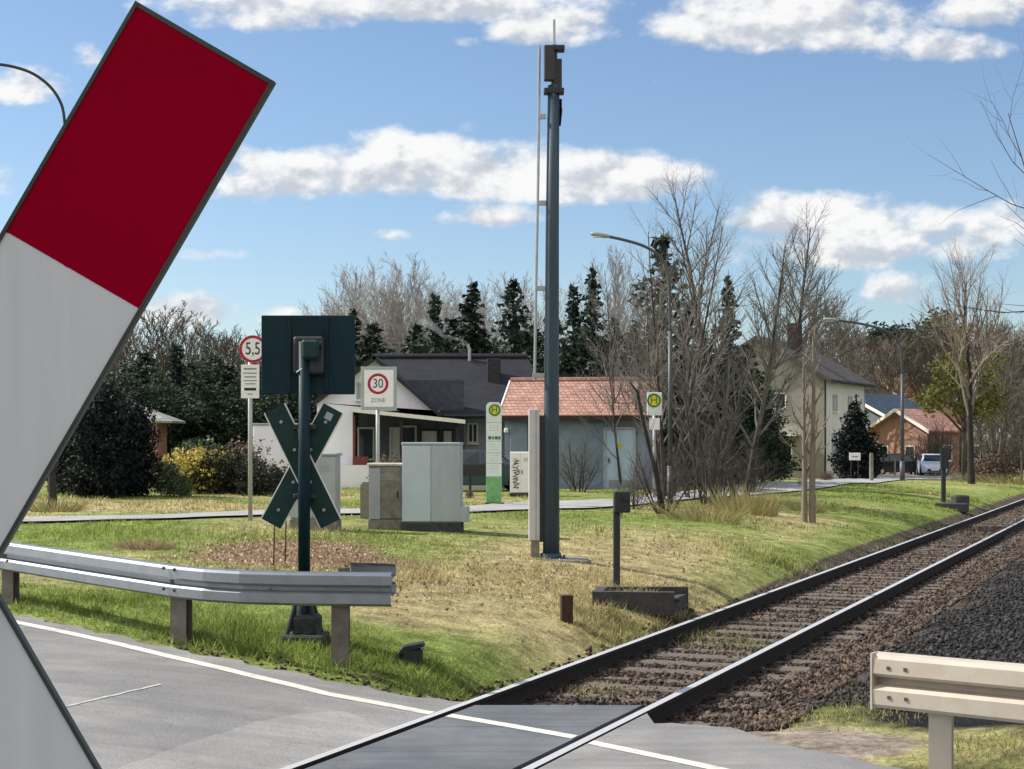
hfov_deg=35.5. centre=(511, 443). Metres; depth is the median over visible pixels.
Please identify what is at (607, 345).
conifer tree
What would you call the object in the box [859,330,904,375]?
woodland tree
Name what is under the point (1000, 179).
bare tree
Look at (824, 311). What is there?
woodland tree
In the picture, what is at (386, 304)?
woodland tree
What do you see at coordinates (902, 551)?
sleeper
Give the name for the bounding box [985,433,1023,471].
bare bush
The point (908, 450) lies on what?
window
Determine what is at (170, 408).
conifer tree
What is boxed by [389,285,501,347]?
woodland tree
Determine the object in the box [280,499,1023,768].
rail
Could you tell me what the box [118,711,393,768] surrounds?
road patch
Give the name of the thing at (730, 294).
spruce tree
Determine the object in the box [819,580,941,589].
sleeper
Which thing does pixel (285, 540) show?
marker rod
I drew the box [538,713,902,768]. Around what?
road
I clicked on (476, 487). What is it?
garden wall
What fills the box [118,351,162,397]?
spruce tree
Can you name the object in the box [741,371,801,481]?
conifer tree
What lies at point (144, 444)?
thuja bush
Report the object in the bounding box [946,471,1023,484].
reed clump
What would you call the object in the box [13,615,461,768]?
road
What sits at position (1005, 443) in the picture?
bare bush
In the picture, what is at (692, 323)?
spruce tree
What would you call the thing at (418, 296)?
woodland tree
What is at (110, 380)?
conifer tree
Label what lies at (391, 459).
shrub
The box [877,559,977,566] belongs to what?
sleeper
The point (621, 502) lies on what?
track signal
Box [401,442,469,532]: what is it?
utility cabinet
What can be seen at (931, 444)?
bare bush
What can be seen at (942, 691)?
guardrail
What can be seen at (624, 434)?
door
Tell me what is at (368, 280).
woodland tree
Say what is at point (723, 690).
sleeper
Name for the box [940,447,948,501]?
track signal
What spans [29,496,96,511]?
dry stalks
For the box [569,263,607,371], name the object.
spruce tree
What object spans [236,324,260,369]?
woodland tree
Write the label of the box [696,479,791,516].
reed clump
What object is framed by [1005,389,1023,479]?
woodland tree
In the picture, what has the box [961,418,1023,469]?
bare bush
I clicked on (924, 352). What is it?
woodland tree
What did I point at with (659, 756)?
road marking
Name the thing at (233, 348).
woodland tree
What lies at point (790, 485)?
side road
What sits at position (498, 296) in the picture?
woodland tree
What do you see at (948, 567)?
sleeper
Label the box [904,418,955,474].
bare bush
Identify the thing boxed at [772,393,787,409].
window
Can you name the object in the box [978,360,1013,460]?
woodland tree
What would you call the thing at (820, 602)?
sleeper
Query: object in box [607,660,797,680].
sleeper
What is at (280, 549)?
leaf litter
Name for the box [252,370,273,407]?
spruce tree
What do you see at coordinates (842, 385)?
house
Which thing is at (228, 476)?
shrub
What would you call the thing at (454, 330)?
spruce tree
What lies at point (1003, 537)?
sleeper
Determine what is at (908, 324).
pine tree
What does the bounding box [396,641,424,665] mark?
lamp box
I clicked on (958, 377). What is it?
woodland tree
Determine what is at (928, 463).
parked car
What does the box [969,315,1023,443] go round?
woodland tree
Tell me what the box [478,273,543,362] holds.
spruce tree
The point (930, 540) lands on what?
sleeper
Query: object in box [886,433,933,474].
bare bush
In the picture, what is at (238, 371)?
conifer tree
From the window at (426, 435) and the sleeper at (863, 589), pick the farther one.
the window at (426, 435)
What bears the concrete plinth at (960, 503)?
on the ground at (858, 740)
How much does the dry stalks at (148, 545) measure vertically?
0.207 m
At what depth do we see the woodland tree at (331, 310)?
83.75 m
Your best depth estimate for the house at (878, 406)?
121.56 m
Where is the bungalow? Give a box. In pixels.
[313,344,532,487]
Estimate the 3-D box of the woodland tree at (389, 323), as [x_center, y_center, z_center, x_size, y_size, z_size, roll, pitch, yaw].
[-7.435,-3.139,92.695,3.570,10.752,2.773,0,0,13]
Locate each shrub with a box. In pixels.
[151,458,192,495]
[161,443,237,493]
[170,435,238,490]
[171,471,193,496]
[184,441,266,493]
[220,435,288,489]
[230,460,277,495]
[265,464,286,492]
[366,452,401,479]
[465,489,474,497]
[819,471,835,479]
[959,449,1023,482]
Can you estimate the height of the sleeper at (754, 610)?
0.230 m
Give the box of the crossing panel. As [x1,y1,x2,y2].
[305,705,641,768]
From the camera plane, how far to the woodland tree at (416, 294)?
88.16 m
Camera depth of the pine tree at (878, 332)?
157.92 m
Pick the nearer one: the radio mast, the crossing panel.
the crossing panel
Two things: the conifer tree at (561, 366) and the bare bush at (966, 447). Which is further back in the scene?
the bare bush at (966, 447)
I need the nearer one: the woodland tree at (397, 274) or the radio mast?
the radio mast
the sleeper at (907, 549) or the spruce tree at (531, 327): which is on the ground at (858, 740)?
the spruce tree at (531, 327)
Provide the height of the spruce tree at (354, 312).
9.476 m
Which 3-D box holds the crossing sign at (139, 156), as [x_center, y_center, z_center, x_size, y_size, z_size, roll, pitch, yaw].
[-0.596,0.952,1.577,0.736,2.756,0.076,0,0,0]
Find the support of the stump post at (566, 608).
on the ground at (858, 740)
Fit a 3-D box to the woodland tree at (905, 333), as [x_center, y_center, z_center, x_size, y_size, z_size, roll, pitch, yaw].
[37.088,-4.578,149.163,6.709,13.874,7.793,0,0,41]
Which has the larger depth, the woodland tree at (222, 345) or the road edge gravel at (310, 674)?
the woodland tree at (222, 345)
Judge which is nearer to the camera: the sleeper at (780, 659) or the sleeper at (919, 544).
the sleeper at (780, 659)
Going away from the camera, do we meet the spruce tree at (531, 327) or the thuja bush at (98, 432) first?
the thuja bush at (98, 432)
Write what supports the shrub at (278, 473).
on the ground at (858, 740)
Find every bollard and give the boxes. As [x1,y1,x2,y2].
[869,453,873,479]
[894,458,895,475]
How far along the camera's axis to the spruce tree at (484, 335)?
81.92 m
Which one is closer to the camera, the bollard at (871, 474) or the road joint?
the road joint
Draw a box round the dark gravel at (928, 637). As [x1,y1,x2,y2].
[791,547,1023,715]
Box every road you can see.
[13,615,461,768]
[23,472,975,520]
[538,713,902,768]
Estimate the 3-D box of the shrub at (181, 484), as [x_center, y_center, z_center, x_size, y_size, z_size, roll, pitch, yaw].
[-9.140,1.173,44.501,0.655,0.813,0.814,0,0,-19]
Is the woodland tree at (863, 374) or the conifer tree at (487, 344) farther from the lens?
the woodland tree at (863, 374)
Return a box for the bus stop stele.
[485,402,503,503]
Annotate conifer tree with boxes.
[90,370,125,418]
[112,357,138,400]
[120,375,160,411]
[144,364,188,410]
[148,377,205,463]
[164,355,222,424]
[167,375,228,462]
[172,388,205,444]
[184,345,231,391]
[200,377,261,451]
[230,358,260,406]
[234,394,281,450]
[238,399,263,449]
[252,394,316,433]
[290,394,320,422]
[319,394,358,456]
[356,343,399,443]
[402,331,431,353]
[469,326,504,353]
[490,339,509,353]
[529,337,584,376]
[559,324,591,376]
[589,328,630,376]
[659,360,699,484]
[673,367,742,485]
[719,357,785,483]
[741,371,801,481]
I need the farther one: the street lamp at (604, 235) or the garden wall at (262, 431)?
the garden wall at (262, 431)
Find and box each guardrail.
[0,542,395,667]
[870,651,1023,768]
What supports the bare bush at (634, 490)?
on the ground at (858, 740)
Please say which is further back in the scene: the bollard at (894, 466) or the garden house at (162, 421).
the bollard at (894, 466)
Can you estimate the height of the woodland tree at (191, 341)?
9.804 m
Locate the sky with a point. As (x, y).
(400, 128)
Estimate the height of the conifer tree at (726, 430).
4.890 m
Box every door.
[510,421,527,451]
[603,427,635,488]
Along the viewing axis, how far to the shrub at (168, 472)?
44.74 m
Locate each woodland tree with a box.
[98,339,139,393]
[110,324,158,386]
[116,335,150,386]
[121,299,216,388]
[143,341,183,381]
[155,311,235,381]
[167,322,247,385]
[185,326,260,378]
[222,340,242,369]
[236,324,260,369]
[297,264,393,342]
[298,258,427,352]
[303,291,364,352]
[323,297,342,314]
[334,257,421,336]
[335,281,365,343]
[337,250,462,352]
[355,277,422,347]
[356,274,400,353]
[372,296,403,352]
[375,279,408,353]
[381,266,453,343]
[381,278,488,352]
[384,291,417,353]
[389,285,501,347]
[399,292,445,352]
[401,277,431,348]
[406,286,505,348]
[441,274,510,344]
[466,271,541,341]
[475,297,499,349]
[488,271,562,347]
[500,272,626,358]
[518,291,542,336]
[579,246,655,348]
[599,245,643,349]
[628,291,651,358]
[784,286,871,367]
[822,326,887,393]
[824,310,876,377]
[827,321,882,380]
[838,343,866,393]
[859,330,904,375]
[862,331,936,397]
[865,368,891,393]
[867,332,921,374]
[868,335,887,375]
[873,320,929,377]
[884,312,964,411]
[890,334,949,404]
[930,335,985,466]
[940,370,1001,459]
[966,399,991,458]
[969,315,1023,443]
[973,316,1023,436]
[974,329,1023,466]
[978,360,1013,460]
[983,334,1023,477]
[989,398,1017,474]
[1001,349,1023,421]
[1001,381,1023,464]
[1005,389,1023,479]
[1006,321,1023,378]
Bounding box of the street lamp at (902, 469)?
[823,318,904,480]
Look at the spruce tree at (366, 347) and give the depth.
69.91 m
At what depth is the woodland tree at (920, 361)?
130.93 m
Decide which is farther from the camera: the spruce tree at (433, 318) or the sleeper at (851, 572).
the spruce tree at (433, 318)
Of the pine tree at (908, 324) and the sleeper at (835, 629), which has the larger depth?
the pine tree at (908, 324)
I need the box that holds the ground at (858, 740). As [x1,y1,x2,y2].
[0,450,1023,768]
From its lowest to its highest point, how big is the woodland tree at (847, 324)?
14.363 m
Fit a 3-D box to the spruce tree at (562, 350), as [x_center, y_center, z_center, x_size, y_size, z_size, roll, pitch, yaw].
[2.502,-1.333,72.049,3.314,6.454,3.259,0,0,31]
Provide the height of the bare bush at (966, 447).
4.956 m
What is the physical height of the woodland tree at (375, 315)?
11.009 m
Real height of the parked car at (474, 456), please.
1.281 m
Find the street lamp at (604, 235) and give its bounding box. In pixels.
[590,232,672,504]
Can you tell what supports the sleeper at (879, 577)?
on the ballast
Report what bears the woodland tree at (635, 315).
on the ground at (858, 740)
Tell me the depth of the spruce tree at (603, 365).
67.78 m
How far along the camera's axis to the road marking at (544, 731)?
12.45 m
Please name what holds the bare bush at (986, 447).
on the ground at (858, 740)
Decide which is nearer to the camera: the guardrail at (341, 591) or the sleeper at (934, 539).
the guardrail at (341, 591)
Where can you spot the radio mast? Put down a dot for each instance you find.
(543, 486)
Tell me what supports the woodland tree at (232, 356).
on the ground at (858, 740)
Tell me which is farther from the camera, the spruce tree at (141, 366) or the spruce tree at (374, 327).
the spruce tree at (374, 327)
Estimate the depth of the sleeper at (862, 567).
29.70 m
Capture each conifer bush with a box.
[772,427,792,478]
[826,394,887,478]
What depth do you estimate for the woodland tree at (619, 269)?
89.27 m
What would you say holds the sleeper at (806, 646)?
on the ballast
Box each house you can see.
[140,405,185,484]
[724,323,876,477]
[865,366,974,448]
[865,394,922,426]
[866,408,980,473]
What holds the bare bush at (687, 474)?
on the ground at (858, 740)
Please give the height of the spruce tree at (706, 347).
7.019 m
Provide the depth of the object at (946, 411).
135.62 m
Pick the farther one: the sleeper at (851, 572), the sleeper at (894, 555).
the sleeper at (894, 555)
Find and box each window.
[355,382,360,400]
[357,427,374,459]
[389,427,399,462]
[403,426,416,441]
[420,429,438,441]
[442,429,453,441]
[466,423,479,444]
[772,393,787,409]
[785,443,792,462]
[832,395,839,412]
[832,433,836,460]
[848,396,852,410]
[879,445,888,453]
[905,445,914,456]
[974,445,980,460]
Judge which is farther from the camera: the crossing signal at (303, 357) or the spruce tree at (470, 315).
the spruce tree at (470, 315)
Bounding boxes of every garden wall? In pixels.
[252,423,310,471]
[463,485,485,489]
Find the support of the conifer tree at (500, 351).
on the ground at (858, 740)
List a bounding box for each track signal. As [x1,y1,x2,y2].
[613,491,629,585]
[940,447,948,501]
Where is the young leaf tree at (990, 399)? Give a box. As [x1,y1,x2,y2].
[908,322,1010,480]
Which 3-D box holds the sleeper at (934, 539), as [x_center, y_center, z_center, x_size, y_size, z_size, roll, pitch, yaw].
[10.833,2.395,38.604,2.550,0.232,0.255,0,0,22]
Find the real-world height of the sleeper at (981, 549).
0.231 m
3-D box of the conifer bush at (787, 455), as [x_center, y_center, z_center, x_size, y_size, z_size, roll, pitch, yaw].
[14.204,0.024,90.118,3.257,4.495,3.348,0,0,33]
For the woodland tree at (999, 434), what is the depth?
104.95 m
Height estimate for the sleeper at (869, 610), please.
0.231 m
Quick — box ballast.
[414,505,1023,731]
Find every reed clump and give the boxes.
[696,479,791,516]
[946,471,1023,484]
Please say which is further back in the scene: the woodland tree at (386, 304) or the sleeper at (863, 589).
the woodland tree at (386, 304)
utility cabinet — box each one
[289,453,341,530]
[367,463,401,529]
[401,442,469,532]
[510,452,527,496]
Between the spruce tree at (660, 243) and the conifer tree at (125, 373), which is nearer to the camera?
the spruce tree at (660, 243)
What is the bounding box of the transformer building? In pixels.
[501,377,662,489]
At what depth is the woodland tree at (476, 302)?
93.96 m
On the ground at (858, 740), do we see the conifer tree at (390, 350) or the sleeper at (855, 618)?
the conifer tree at (390, 350)
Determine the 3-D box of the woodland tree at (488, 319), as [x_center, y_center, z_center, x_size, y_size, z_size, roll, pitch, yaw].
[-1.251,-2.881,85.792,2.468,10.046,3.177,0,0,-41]
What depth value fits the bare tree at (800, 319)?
112.70 m
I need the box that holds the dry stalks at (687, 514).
[649,496,756,522]
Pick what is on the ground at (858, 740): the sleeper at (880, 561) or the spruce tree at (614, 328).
the spruce tree at (614, 328)
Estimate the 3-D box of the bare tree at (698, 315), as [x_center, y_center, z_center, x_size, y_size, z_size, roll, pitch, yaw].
[4.870,-3.210,44.785,4.647,9.931,4.898,0,0,16]
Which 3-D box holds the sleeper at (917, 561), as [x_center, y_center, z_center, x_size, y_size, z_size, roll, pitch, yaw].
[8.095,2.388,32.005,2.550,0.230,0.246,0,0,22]
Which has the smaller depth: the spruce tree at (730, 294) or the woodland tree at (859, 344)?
the spruce tree at (730, 294)
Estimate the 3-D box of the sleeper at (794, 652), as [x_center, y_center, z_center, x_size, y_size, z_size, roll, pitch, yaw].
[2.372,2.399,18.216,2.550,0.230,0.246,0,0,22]
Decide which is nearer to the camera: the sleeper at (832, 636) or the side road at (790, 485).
the sleeper at (832, 636)
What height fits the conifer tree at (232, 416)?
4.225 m
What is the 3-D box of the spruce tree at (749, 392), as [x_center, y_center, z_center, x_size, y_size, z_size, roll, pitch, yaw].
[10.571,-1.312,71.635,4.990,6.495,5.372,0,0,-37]
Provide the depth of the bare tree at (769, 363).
45.95 m
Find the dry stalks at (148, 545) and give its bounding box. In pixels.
[104,536,185,549]
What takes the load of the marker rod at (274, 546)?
on the ground at (858, 740)
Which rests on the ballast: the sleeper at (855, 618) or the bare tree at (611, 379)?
the sleeper at (855, 618)
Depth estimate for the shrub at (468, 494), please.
43.99 m
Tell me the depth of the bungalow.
56.10 m
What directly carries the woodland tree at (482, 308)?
on the ground at (858, 740)
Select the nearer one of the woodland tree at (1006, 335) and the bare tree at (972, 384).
the bare tree at (972, 384)
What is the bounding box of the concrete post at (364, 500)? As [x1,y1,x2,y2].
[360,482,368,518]
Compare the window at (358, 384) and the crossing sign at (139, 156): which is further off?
the window at (358, 384)
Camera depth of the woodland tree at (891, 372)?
131.81 m
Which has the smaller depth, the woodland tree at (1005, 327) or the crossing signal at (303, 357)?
the crossing signal at (303, 357)
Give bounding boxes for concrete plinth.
[592,586,687,614]
[934,495,968,512]
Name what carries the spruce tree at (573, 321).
on the ground at (858, 740)
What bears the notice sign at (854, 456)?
on the ground at (858, 740)
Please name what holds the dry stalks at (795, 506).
on the ground at (858, 740)
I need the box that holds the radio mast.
[528,19,589,563]
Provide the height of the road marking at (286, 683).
0.595 m
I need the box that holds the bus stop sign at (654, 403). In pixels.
[647,392,661,497]
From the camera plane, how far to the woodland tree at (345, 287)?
91.94 m
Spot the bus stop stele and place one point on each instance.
(493, 452)
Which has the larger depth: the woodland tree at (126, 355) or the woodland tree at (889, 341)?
the woodland tree at (889, 341)
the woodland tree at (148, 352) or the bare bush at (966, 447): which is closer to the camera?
the woodland tree at (148, 352)
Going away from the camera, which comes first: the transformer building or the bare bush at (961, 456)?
the transformer building
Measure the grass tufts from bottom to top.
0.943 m
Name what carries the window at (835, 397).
in the house at (842, 385)
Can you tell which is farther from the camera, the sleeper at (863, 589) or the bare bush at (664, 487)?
the bare bush at (664, 487)
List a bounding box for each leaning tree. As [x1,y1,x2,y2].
[629,382,665,513]
[705,352,755,484]
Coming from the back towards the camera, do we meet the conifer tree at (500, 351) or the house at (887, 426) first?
the house at (887, 426)
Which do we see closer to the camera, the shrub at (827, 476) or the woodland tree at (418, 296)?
the shrub at (827, 476)
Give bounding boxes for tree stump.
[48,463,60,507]
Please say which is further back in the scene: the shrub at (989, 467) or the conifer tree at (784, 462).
the shrub at (989, 467)
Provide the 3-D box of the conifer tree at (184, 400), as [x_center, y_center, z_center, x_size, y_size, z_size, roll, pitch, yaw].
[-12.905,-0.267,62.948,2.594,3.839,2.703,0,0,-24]
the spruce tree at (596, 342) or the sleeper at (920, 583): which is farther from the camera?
the spruce tree at (596, 342)
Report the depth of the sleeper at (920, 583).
26.89 m
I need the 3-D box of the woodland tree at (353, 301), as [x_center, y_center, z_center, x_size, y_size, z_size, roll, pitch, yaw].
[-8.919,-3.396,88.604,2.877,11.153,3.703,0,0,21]
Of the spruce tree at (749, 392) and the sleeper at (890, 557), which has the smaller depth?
the sleeper at (890, 557)
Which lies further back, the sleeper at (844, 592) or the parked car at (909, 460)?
the parked car at (909, 460)
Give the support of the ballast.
on the ground at (858, 740)
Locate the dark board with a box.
[463,464,485,490]
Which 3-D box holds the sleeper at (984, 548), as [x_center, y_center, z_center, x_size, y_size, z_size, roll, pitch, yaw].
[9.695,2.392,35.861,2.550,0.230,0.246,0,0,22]
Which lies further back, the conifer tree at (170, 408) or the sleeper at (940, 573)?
the conifer tree at (170, 408)
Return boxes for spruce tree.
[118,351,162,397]
[158,343,197,401]
[207,391,228,426]
[208,365,244,425]
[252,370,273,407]
[347,308,361,362]
[355,332,376,367]
[364,320,387,353]
[399,342,408,353]
[401,321,429,353]
[420,292,456,353]
[436,315,466,353]
[436,336,452,353]
[451,278,493,353]
[477,327,492,349]
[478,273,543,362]
[519,329,538,361]
[528,320,544,360]
[538,317,571,355]
[559,282,586,362]
[559,342,573,376]
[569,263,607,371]
[572,331,589,376]
[576,332,622,376]
[586,351,621,376]
[591,230,752,485]
[605,315,626,371]
[623,322,639,366]
[672,301,712,392]
[695,331,713,364]
[699,270,764,485]
[735,344,801,474]
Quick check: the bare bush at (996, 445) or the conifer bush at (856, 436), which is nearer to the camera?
the conifer bush at (856, 436)
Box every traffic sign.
[239,335,260,520]
[361,367,396,462]
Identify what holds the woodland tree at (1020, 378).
on the ground at (858, 740)
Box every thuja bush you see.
[47,428,93,494]
[56,378,143,498]
[110,385,162,496]
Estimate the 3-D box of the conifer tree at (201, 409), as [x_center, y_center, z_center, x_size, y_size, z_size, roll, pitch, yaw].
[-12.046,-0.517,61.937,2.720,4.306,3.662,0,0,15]
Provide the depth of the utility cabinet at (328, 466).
27.90 m
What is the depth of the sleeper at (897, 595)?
24.74 m
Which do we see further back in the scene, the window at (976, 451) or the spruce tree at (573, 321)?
the window at (976, 451)
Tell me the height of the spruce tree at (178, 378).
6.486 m
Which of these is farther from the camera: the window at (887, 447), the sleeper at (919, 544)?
the window at (887, 447)
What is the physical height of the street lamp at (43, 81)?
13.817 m
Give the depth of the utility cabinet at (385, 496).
28.61 m
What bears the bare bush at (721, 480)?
on the ground at (858, 740)
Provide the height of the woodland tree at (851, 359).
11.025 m
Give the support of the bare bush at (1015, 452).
on the ground at (858, 740)
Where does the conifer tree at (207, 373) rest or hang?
on the ground at (858, 740)
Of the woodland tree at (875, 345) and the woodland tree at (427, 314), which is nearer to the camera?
the woodland tree at (427, 314)
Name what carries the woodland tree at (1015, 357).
on the ground at (858, 740)
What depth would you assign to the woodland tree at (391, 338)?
88.68 m
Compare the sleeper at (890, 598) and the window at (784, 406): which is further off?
the window at (784, 406)
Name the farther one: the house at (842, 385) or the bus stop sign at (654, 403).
the house at (842, 385)
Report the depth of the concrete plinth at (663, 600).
20.02 m
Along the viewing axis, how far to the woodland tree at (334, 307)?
98.76 m
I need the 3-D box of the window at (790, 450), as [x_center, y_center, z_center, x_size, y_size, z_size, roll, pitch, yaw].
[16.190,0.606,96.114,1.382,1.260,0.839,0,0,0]
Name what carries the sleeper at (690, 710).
on the ballast
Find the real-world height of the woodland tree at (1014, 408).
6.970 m
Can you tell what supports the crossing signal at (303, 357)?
on the ground at (858, 740)
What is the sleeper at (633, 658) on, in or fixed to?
on the ballast
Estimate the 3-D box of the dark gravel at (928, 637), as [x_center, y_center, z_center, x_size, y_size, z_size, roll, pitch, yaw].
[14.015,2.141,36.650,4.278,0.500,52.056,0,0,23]
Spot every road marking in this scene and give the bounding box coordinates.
[16,620,433,713]
[446,714,577,737]
[588,740,727,768]
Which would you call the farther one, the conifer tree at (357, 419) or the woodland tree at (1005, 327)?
the woodland tree at (1005, 327)
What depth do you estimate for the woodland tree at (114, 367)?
81.16 m
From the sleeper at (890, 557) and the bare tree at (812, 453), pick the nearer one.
the sleeper at (890, 557)
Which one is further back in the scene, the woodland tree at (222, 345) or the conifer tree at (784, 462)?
the woodland tree at (222, 345)
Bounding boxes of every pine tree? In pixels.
[862,321,924,368]
[866,322,911,373]
[887,306,987,384]
[927,346,989,411]
[988,351,1023,434]
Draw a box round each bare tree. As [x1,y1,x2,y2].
[564,241,680,486]
[597,158,837,497]
[601,170,763,495]
[665,306,770,505]
[732,193,858,358]
[779,324,831,522]
[907,232,1023,483]
[910,29,1023,312]
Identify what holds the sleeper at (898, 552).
on the ballast
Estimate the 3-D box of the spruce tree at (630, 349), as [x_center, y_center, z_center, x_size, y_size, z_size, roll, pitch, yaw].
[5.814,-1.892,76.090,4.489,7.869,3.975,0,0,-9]
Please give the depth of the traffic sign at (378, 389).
36.11 m
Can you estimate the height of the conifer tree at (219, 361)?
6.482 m
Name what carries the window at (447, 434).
in the bungalow
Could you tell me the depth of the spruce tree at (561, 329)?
82.77 m
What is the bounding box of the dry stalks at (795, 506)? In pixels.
[780,495,834,512]
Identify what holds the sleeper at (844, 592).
on the ballast
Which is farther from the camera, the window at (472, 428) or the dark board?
the window at (472, 428)
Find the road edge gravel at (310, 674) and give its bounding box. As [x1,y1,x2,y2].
[167,633,421,697]
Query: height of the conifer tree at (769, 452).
5.203 m
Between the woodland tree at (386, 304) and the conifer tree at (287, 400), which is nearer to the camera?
the conifer tree at (287, 400)
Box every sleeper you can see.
[505,703,717,725]
[522,694,729,719]
[546,685,754,709]
[565,676,768,698]
[588,669,773,689]
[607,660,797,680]
[624,653,810,672]
[642,646,822,665]
[659,641,833,658]
[674,635,843,652]
[688,630,848,646]
[701,624,862,640]
[713,619,870,634]
[725,615,879,628]
[739,611,887,624]
[750,607,893,619]
[758,602,901,614]
[769,599,907,611]
[781,595,910,607]
[786,591,919,603]
[795,588,925,599]
[805,586,929,596]
[813,583,937,592]
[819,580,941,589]
[826,577,946,586]
[834,575,951,582]
[840,572,951,580]
[846,569,956,578]
[853,567,963,575]
[861,565,963,572]
[866,563,971,570]
[870,560,973,568]
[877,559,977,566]
[881,556,982,564]
[886,555,985,561]
[891,553,987,559]
[896,551,989,557]
[901,549,991,556]
[905,548,997,553]
[909,546,1000,551]
[913,544,1001,550]
[917,543,1002,548]
[921,541,1008,546]
[928,539,1005,543]
[932,537,1007,542]
[939,534,1019,539]
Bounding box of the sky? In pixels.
[0,0,1023,445]
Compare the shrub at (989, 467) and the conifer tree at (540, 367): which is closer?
the conifer tree at (540, 367)
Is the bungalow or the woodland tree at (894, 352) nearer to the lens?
the bungalow
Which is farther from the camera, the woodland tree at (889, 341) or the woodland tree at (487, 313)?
the woodland tree at (889, 341)
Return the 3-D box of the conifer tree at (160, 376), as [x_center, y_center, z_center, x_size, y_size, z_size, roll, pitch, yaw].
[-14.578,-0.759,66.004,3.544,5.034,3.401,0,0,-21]
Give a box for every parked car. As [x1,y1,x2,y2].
[463,449,509,489]
[876,453,924,474]
[916,454,949,475]
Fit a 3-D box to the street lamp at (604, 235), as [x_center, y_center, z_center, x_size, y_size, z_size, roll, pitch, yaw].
[3.066,-1.813,41.000,2.141,7.190,0.215,0,0,0]
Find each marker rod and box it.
[273,526,274,565]
[284,521,286,565]
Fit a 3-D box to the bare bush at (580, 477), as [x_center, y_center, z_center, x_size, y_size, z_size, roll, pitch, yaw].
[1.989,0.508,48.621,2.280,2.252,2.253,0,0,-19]
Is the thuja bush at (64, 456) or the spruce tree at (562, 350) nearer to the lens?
the thuja bush at (64, 456)
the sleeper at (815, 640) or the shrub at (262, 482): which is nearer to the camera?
the sleeper at (815, 640)
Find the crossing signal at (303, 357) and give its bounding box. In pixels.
[261,315,354,645]
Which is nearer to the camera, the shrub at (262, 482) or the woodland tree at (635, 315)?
the shrub at (262, 482)
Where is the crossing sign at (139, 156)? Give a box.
[0,1,275,768]
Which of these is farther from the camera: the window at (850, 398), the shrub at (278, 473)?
the window at (850, 398)
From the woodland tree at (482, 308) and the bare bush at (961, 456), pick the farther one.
the bare bush at (961, 456)
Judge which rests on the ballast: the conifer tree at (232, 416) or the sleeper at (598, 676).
the sleeper at (598, 676)
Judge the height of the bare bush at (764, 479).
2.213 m
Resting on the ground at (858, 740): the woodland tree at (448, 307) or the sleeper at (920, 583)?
the woodland tree at (448, 307)
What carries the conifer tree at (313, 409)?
on the ground at (858, 740)
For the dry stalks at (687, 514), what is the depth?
35.05 m
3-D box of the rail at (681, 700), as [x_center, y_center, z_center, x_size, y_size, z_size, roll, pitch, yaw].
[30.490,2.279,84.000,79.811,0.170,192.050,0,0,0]
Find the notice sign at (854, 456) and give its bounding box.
[849,453,860,478]
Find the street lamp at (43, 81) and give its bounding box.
[0,63,67,267]
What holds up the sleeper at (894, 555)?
on the ballast
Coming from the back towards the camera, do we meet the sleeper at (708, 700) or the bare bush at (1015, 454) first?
the bare bush at (1015, 454)
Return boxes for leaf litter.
[27,500,797,639]
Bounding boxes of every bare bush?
[559,427,609,491]
[610,460,655,508]
[617,441,714,513]
[656,414,744,499]
[678,421,769,502]
[731,436,789,492]
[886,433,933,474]
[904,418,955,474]
[914,413,979,474]
[958,422,988,469]
[959,435,986,472]
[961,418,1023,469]
[961,431,1004,464]
[983,421,1023,470]
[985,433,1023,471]
[996,421,1023,471]
[1010,442,1023,469]
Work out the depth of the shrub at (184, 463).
46.77 m
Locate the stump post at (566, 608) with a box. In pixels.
[560,594,572,623]
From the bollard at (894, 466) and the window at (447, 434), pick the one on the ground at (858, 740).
the bollard at (894, 466)
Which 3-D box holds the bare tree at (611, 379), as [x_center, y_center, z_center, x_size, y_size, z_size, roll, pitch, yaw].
[3.681,-2.663,52.462,4.298,8.714,4.077,0,0,-4]
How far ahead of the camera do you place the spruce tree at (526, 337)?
71.88 m
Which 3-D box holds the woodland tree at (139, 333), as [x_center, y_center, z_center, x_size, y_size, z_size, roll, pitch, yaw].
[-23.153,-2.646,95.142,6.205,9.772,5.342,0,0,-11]
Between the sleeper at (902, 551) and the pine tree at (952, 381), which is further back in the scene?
the pine tree at (952, 381)
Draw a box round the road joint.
[65,684,160,706]
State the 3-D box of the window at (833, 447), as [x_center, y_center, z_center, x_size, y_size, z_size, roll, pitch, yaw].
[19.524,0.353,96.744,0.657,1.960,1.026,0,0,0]
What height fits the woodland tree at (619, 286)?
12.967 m
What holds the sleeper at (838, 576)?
on the ballast
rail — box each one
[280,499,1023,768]
[522,519,1023,768]
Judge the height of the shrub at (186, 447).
1.949 m
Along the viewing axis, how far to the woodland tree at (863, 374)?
130.28 m
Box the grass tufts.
[0,478,1023,768]
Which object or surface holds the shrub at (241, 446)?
on the ground at (858, 740)
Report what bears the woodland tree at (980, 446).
on the ground at (858, 740)
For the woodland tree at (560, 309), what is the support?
on the ground at (858, 740)
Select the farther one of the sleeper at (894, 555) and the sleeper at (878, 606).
the sleeper at (894, 555)

